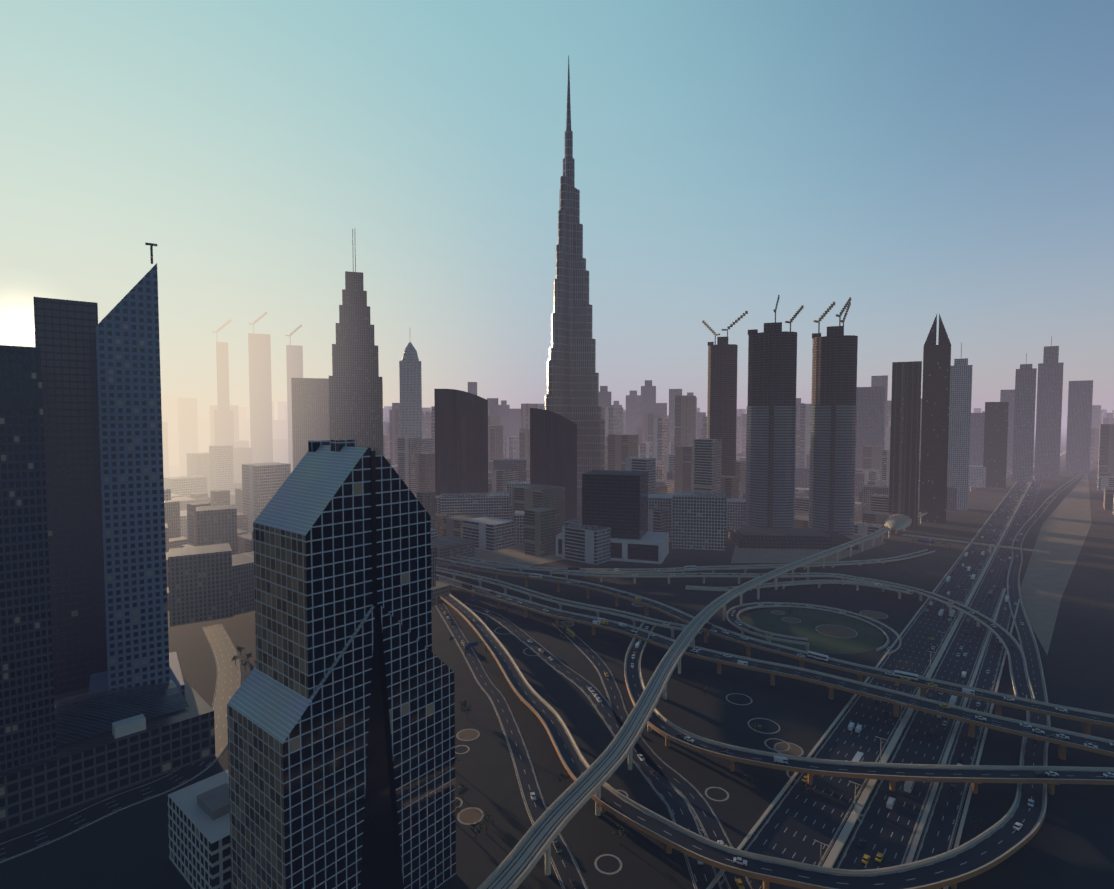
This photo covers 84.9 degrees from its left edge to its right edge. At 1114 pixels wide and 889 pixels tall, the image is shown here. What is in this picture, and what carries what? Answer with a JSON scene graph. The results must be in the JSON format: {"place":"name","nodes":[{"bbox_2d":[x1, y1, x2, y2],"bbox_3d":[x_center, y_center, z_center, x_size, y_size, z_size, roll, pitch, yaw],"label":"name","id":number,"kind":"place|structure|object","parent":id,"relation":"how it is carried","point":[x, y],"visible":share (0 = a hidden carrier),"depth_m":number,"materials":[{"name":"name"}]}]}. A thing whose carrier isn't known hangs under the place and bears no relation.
{"place":"outdoors","nodes":[
{"label":"outdoors","id":0,"kind":"place"},
{"bbox_2d":[0,624,241,862],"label":"street","id":1,"kind":"structure","parent":0,"point":[229,679],"depth_m":271.11,"materials":[{"name":"grey asphalt"}]},
{"bbox_2d":[227,439,455,888],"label":"skyscraper","id":2,"kind":"structure","parent":0,"point":[341,727],"depth_m":185.81,"materials":[{"name":"blue glass"}]},
{"bbox_2d":[0,420,1113,888],"bbox_3d":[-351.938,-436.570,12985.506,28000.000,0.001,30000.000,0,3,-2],"label":"ground","id":3,"kind":"structure","parent":0,"point":[1068,844],"depth_m":330.04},
{"bbox_2d":[0,345,55,772],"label":"tower","id":4,"kind":"structure","parent":3,"relation":"on","point":[27,723],"depth_m":243.00,"materials":[{"name":"blue"}]},
{"bbox_2d":[33,297,107,695],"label":"tower","id":5,"kind":"structure","parent":3,"relation":"on","point":[65,336],"depth_m":315.25,"materials":[{"name":"grey"}]},
{"bbox_2d":[0,678,214,832],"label":"podium building","id":6,"kind":"structure","parent":3,"relation":"on","point":[110,741],"depth_m":269.38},
{"bbox_2d":[89,242,184,692],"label":"skyscraper","id":7,"kind":"structure","parent":3,"relation":"on","point":[130,427],"depth_m":299.76,"materials":[{"name":"blue glass"}]},
{"bbox_2d":[165,523,168,551],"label":"building","id":8,"kind":"structure","parent":3,"relation":"on","point":[167,536],"depth_m":637.35,"materials":[{"name":"brown concrete"}]},
{"bbox_2d":[167,769,231,888],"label":"low-rise building","id":9,"kind":"structure","parent":3,"relation":"on","point":[199,835],"depth_m":210.97,"materials":[{"name":"grey concrete"}]},
{"bbox_2d":[168,543,232,626],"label":"building","id":10,"kind":"structure","parent":3,"relation":"on","point":[200,584],"depth_m":481.48,"materials":[{"name":"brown concrete"}]},
{"bbox_2d":[196,504,237,554],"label":"building","id":11,"kind":"structure","parent":3,"relation":"on","point":[216,524],"depth_m":609.16,"materials":[{"name":"brown concrete"}]},
{"bbox_2d":[212,319,233,447],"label":"skyscraper under construction","id":12,"kind":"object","parent":3,"relation":"on","point":[224,423],"visible":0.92,"depth_m":1306.17,"materials":[{"name":"concrete"}]},
{"bbox_2d":[248,312,272,462],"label":"skyscraper under construction","id":13,"kind":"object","parent":3,"relation":"on","point":[260,389],"visible":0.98,"depth_m":1339.84,"materials":[{"name":"concrete"}]},
{"bbox_2d":[286,325,302,472],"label":"skyscraper under construction","id":14,"kind":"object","parent":3,"relation":"on","point":[294,357],"visible":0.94,"depth_m":1366.36,"materials":[{"name":"concrete"}]},
{"bbox_2d":[164,452,449,615],"bbox_3d":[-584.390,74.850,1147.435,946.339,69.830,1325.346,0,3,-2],"label":"buildings","id":15,"kind":"structure","parent":3,"relation":"on","point":[243,583],"depth_m":655.11,"materials":[{"name":"beige concrete"}]},
{"bbox_2d":[291,378,329,469],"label":"brown block","id":16,"kind":"structure","parent":3,"relation":"on","point":[310,408],"depth_m":964.56,"materials":[{"name":"concrete"}]},
{"bbox_2d":[329,229,382,453],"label":"skyscraper","id":17,"kind":"structure","parent":3,"relation":"on","point":[355,397],"depth_m":847.55,"materials":[{"name":"concrete"}]},
{"bbox_2d":[399,342,421,437],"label":"skyscraper","id":18,"kind":"structure","parent":3,"relation":"on","point":[410,394],"depth_m":1353.07,"materials":[{"name":"concrete"}]},
{"bbox_2d":[415,495,439,513],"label":"block","id":19,"kind":"structure","parent":3,"relation":"on","point":[437,503],"depth_m":883.37,"materials":[{"name":"grey concrete"}]},
{"bbox_2d":[434,389,487,494],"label":"curved glass tower","id":20,"kind":"structure","parent":3,"relation":"on","point":[461,441],"depth_m":977.06,"materials":[{"name":"grey glass"}]},
{"bbox_2d":[440,492,509,519],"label":"building","id":21,"kind":"structure","parent":3,"relation":"on","point":[493,504],"depth_m":852.99,"materials":[{"name":"grey concrete"}]},
{"bbox_2d":[488,460,492,471],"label":"block","id":22,"kind":"structure","parent":3,"relation":"on","point":[490,465],"depth_m":1460.54,"materials":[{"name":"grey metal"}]},
{"bbox_2d":[493,459,525,480],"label":"building","id":23,"kind":"structure","parent":3,"relation":"on","point":[516,464],"depth_m":1096.12,"materials":[{"name":"grey concrete"}]},
{"bbox_2d":[435,603,588,888],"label":"road ramps","id":24,"kind":"object","parent":3,"relation":"on","point":[565,865],"visible":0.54,"depth_m":291.04,"materials":[{"name":"grey asphalt"}]},
{"bbox_2d":[506,481,531,503],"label":"building","id":25,"kind":"structure","parent":3,"relation":"on","point":[510,485],"depth_m":927.88,"materials":[{"name":"grey concrete"}]},
{"bbox_2d":[530,408,576,519],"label":"curved glass tower","id":26,"kind":"structure","parent":3,"relation":"on","point":[553,448],"depth_m":920.96,"materials":[{"name":"grey glass"}]},
{"bbox_2d":[436,566,702,637],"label":"flyover","id":27,"kind":"object","parent":3,"relation":"on","point":[634,617],"visible":0.69,"depth_m":494.70,"materials":[{"name":"concrete"}]},
{"bbox_2d":[545,55,604,484],"bbox_3d":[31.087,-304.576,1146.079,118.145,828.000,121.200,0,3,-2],"label":"skyscraper","id":28,"kind":"structure","parent":3,"relation":"on","point":[572,395],"depth_m":1128.34,"materials":[{"name":"grey glass"}]},
{"bbox_2d":[577,486,581,514],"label":"block","id":29,"kind":"structure","parent":3,"relation":"on","point":[579,495],"depth_m":1007.08,"materials":[{"name":"grey concrete"}]},
{"bbox_2d":[463,603,722,888],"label":"road ramps","id":30,"kind":"object","parent":3,"relation":"on","point":[703,874],"visible":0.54,"depth_m":282.73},
{"bbox_2d":[231,589,981,843],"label":"trees","id":31,"kind":"object","parent":3,"relation":"on","point":[562,775],"visible":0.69,"depth_m":265.41,"materials":[{"name":"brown plant"}]},
{"bbox_2d":[556,470,668,563],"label":"office building","id":32,"kind":"structure","parent":3,"relation":"on","point":[616,501],"depth_m":691.36,"materials":[{"name":"black glass"}]},
{"bbox_2d":[161,395,1113,564],"bbox_3d":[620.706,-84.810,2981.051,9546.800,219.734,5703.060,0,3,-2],"label":"city blocks","id":33,"kind":"structure","parent":3,"relation":"on","point":[262,483],"depth_m":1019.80,"materials":[{"name":"grey concrete"}]},
{"bbox_2d":[553,622,751,888],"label":"road ramps","id":34,"kind":"object","parent":3,"relation":"on","point":[703,812],"visible":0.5,"depth_m":277.18,"materials":[{"name":"grey asphalt"}]},
{"bbox_2d":[392,380,921,451],"bbox_3d":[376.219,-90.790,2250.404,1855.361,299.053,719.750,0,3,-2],"label":"skyline","id":35,"kind":"structure","parent":3,"relation":"on","point":[638,407],"depth_m":2294.65},
{"bbox_2d":[656,468,661,478],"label":"block","id":36,"kind":"structure","parent":3,"relation":"on","point":[658,473],"depth_m":1251.19,"materials":[{"name":"grey concrete"}]},
{"bbox_2d":[648,494,672,541],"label":"building","id":37,"kind":"structure","parent":3,"relation":"on","point":[659,501],"depth_m":790.87,"materials":[{"name":"grey concrete"}]},
{"bbox_2d":[450,549,934,576],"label":"flyover","id":38,"kind":"object","parent":3,"relation":"on","point":[726,567],"visible":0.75,"depth_m":635.50,"materials":[{"name":"concrete"}]},
{"bbox_2d":[672,491,725,550],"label":"building","id":39,"kind":"structure","parent":3,"relation":"on","point":[698,520],"depth_m":743.77,"materials":[{"name":"grey concrete"}]},
{"bbox_2d":[465,539,950,656],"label":"sign gantries","id":40,"kind":"object","parent":3,"relation":"on","point":[472,644],"visible":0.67,"depth_m":520.87,"materials":[{"name":"grey metal"}]},
{"bbox_2d":[702,311,747,475],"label":"construction tower","id":41,"kind":"structure","parent":3,"relation":"on","point":[722,395],"depth_m":1042.23,"materials":[{"name":"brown concrete"}]},
{"bbox_2d":[455,602,995,874],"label":"landscaped circles","id":42,"kind":"object","parent":3,"relation":"on","point":[827,632],"visible":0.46,"depth_m":454.05,"materials":[{"name":"green plant"}]},
{"bbox_2d":[726,498,744,529],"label":"block","id":43,"kind":"structure","parent":3,"relation":"on","point":[735,512],"depth_m":871.93,"materials":[{"name":"grey concrete"}]},
{"bbox_2d":[436,473,1091,654],"bbox_3d":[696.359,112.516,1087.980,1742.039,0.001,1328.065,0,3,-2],"label":"sand lots","id":44,"kind":"structure","parent":3,"relation":"on","point":[1064,529],"depth_m":706.86,"materials":[{"name":"beige sand"}]},
{"bbox_2d":[514,511,524,543],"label":"block","id":45,"kind":"structure","parent":44,"relation":"on","point":[519,517],"depth_m":777.00,"materials":[{"name":"grey concrete"}]},
{"bbox_2d":[728,527,857,549],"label":"construction podium","id":46,"kind":"object","parent":44,"relation":"on","point":[784,538],"visible":0.89,"depth_m":754.94,"materials":[{"name":"concrete"}]},
{"bbox_2d":[808,297,857,536],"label":"construction tower","id":47,"kind":"structure","parent":44,"relation":"on","point":[833,424],"depth_m":822.29,"materials":[{"name":"grey glass"}]},
{"bbox_2d":[440,467,1096,888],"bbox_3d":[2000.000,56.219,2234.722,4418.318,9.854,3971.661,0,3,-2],"label":"ramp","id":48,"kind":"structure","parent":3,"relation":"on","point":[996,843],"depth_m":232.66,"materials":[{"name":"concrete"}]},
{"bbox_2d":[477,450,1065,888],"bbox_3d":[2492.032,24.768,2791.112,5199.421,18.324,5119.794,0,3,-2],"label":"metro viaduct","id":49,"kind":"object","parent":3,"relation":"on","point":[537,838],"visible":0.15,"depth_m":264.76,"materials":[{"name":"grey concrete"}]},
{"bbox_2d":[884,514,911,529],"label":"metro station","id":50,"kind":"object","parent":49,"relation":"on","point":[899,521],"visible":0.9,"depth_m":832.19,"materials":[{"name":"metal"}]},
{"bbox_2d":[745,295,803,527],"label":"construction tower","id":51,"kind":"structure","parent":3,"relation":"on","point":[771,438],"depth_m":832.30,"materials":[{"name":"grey glass"}]},
{"bbox_2d":[436,574,1113,759],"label":"flyover","id":52,"kind":"object","parent":3,"relation":"on","point":[967,715],"visible":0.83,"depth_m":349.31,"materials":[{"name":"concrete"}]},
{"bbox_2d":[436,557,1113,734],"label":"flyover","id":53,"kind":"object","parent":3,"relation":"on","point":[1088,718],"visible":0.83,"depth_m":372.14,"materials":[{"name":"concrete"}]},
{"bbox_2d":[550,569,1034,699],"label":"flyover","id":54,"kind":"object","parent":3,"relation":"on","point":[1021,682],"visible":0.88,"depth_m":518.55,"materials":[{"name":"concrete"}]},
{"bbox_2d":[685,580,913,598],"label":"ramp","id":55,"kind":"structure","parent":3,"relation":"on","point":[804,582],"depth_m":569.71,"materials":[{"name":"concrete"}]},
{"bbox_2d":[795,467,808,487],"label":"block","id":56,"kind":"structure","parent":3,"relation":"on","point":[802,477],"depth_m":1317.29,"materials":[{"name":"grey concrete"}]},
{"bbox_2d":[726,602,900,654],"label":"loop","id":57,"kind":"object","parent":3,"relation":"on","point":[891,634],"visible":0.92,"depth_m":466.01,"materials":[{"name":"concrete"}]},
{"bbox_2d":[855,472,864,496],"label":"block","id":58,"kind":"structure","parent":3,"relation":"on","point":[859,479],"depth_m":1227.34,"materials":[{"name":"grey concrete"}]},
{"bbox_2d":[624,622,1113,794],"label":"flyover","id":59,"kind":"object","parent":3,"relation":"on","point":[893,773],"visible":0.83,"depth_m":267.45,"materials":[{"name":"concrete"}]},
{"bbox_2d":[706,459,1033,888],"bbox_3d":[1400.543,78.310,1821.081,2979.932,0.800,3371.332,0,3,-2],"label":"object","id":60,"kind":"object","parent":3,"relation":"on","point":[758,823],"visible":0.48,"depth_m":302.23,"materials":[{"name":"concrete"}]},
{"bbox_2d":[856,387,884,468],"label":"tower","id":61,"kind":"structure","parent":3,"relation":"on","point":[870,402],"depth_m":1511.90,"materials":[{"name":"concrete"}]},
{"bbox_2d":[862,485,888,513],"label":"block","id":62,"kind":"structure","parent":3,"relation":"on","point":[868,491],"depth_m":987.63,"materials":[{"name":"grey concrete"}]},
{"bbox_2d":[720,459,1034,888],"bbox_3d":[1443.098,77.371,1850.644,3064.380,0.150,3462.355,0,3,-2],"label":"highway","id":63,"kind":"structure","parent":3,"relation":"on","point":[797,822],"depth_m":304.56,"materials":[{"name":"grey asphalt"}]},
{"bbox_2d":[436,465,1113,888],"bbox_3d":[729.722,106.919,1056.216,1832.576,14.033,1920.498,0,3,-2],"label":"cars","id":64,"kind":"object","parent":63,"relation":"on","point":[908,785],"visible":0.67,"depth_m":349.70,"materials":[{"name":"white paint"}]},
{"bbox_2d":[871,375,887,426],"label":"tower","id":65,"kind":"structure","parent":3,"relation":"on","point":[879,381],"depth_m":1935.94,"materials":[{"name":"concrete"}]},
{"bbox_2d":[889,361,921,528],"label":"brown tower","id":66,"kind":"structure","parent":3,"relation":"on","point":[905,437],"depth_m":878.26,"materials":[{"name":"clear glass"}]},
{"bbox_2d":[823,476,1034,867],"bbox_3d":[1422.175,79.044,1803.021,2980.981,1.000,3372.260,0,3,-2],"label":"road median","id":67,"kind":"object","parent":3,"relation":"on","point":[834,853],"visible":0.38,"depth_m":300.93,"materials":[{"name":"concrete"}]},
{"bbox_2d":[814,483,1028,865],"bbox_3d":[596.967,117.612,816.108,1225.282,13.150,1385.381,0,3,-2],"label":"lamp posts","id":68,"kind":"object","parent":67,"relation":"on","point":[930,668],"visible":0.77,"depth_m":385.18,"materials":[{"name":"metal"}]},
{"bbox_2d":[919,314,950,522],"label":"skyscraper","id":69,"kind":"structure","parent":3,"relation":"on","point":[935,429],"depth_m":927.84,"materials":[{"name":"concrete"}]},
{"bbox_2d":[946,486,955,510],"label":"block","id":70,"kind":"structure","parent":3,"relation":"on","point":[951,499],"depth_m":1045.33,"materials":[{"name":"grey concrete"}]},
{"bbox_2d":[905,588,1005,863],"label":"road median","id":71,"kind":"object","parent":3,"relation":"on","point":[912,851],"visible":0.65,"depth_m":287.25,"materials":[{"name":"concrete"}]},
{"bbox_2d":[947,343,972,510],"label":"white grid tower","id":72,"kind":"structure","parent":3,"relation":"on","point":[959,422],"depth_m":1052.79,"materials":[{"name":"concrete"}]},
{"bbox_2d":[914,571,1010,888],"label":"road","id":73,"kind":"structure","parent":3,"relation":"on","point":[940,829],"depth_m":286.91,"materials":[{"name":"grey asphalt"}]},
{"bbox_2d":[902,534,1049,553],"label":"foot bridge","id":74,"kind":"structure","parent":3,"relation":"on","point":[1000,546],"depth_m":730.57,"materials":[{"name":"concrete"}]},
{"bbox_2d":[969,413,984,465],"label":"tower","id":75,"kind":"structure","parent":3,"relation":"on","point":[977,439],"depth_m":1648.70,"materials":[{"name":"concrete"}]},
{"bbox_2d":[969,465,985,486],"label":"block","id":76,"kind":"structure","parent":3,"relation":"on","point":[977,473],"depth_m":1402.54,"materials":[{"name":"grey concrete"}]},
{"bbox_2d":[943,599,1019,888],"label":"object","id":77,"kind":"object","parent":3,"relation":"on","point":[961,826],"visible":0.69,"depth_m":291.50,"materials":[{"name":"concrete"}]},
{"bbox_2d":[983,402,1008,487],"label":"tower","id":78,"kind":"structure","parent":3,"relation":"on","point":[995,440],"depth_m":1381.86,"materials":[{"name":"concrete"}]},
{"bbox_2d":[1000,390,1014,469],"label":"tower","id":79,"kind":"structure","parent":3,"relation":"on","point":[1007,396],"depth_m":1847.11,"materials":[{"name":"concrete"}]},
{"bbox_2d":[1012,353,1036,481],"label":"tower","id":80,"kind":"structure","parent":3,"relation":"on","point":[1024,421],"depth_m":1509.07,"materials":[{"name":"concrete"}]},
{"bbox_2d":[1034,337,1063,476],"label":"tower","id":81,"kind":"structure","parent":3,"relation":"on","point":[1048,415],"depth_m":1634.85,"materials":[{"name":"concrete"}]},
{"bbox_2d":[1065,380,1092,472],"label":"tower","id":82,"kind":"structure","parent":3,"relation":"on","point":[1079,420],"depth_m":1747.63,"materials":[{"name":"concrete"}]},
{"bbox_2d":[0,0,1113,422],"label":"sky","id":83,"kind":"structure","parent":0,"point":[914,162],"materials":[{"name":"blue"}]},
{"bbox_2d":[836,476,1043,869],"bbox_3d":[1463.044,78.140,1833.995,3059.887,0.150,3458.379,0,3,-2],"label":"highway","id":84,"kind":"structure","parent":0,"point":[888,833],"depth_m":300.86,"materials":[{"name":"grey asphalt"}]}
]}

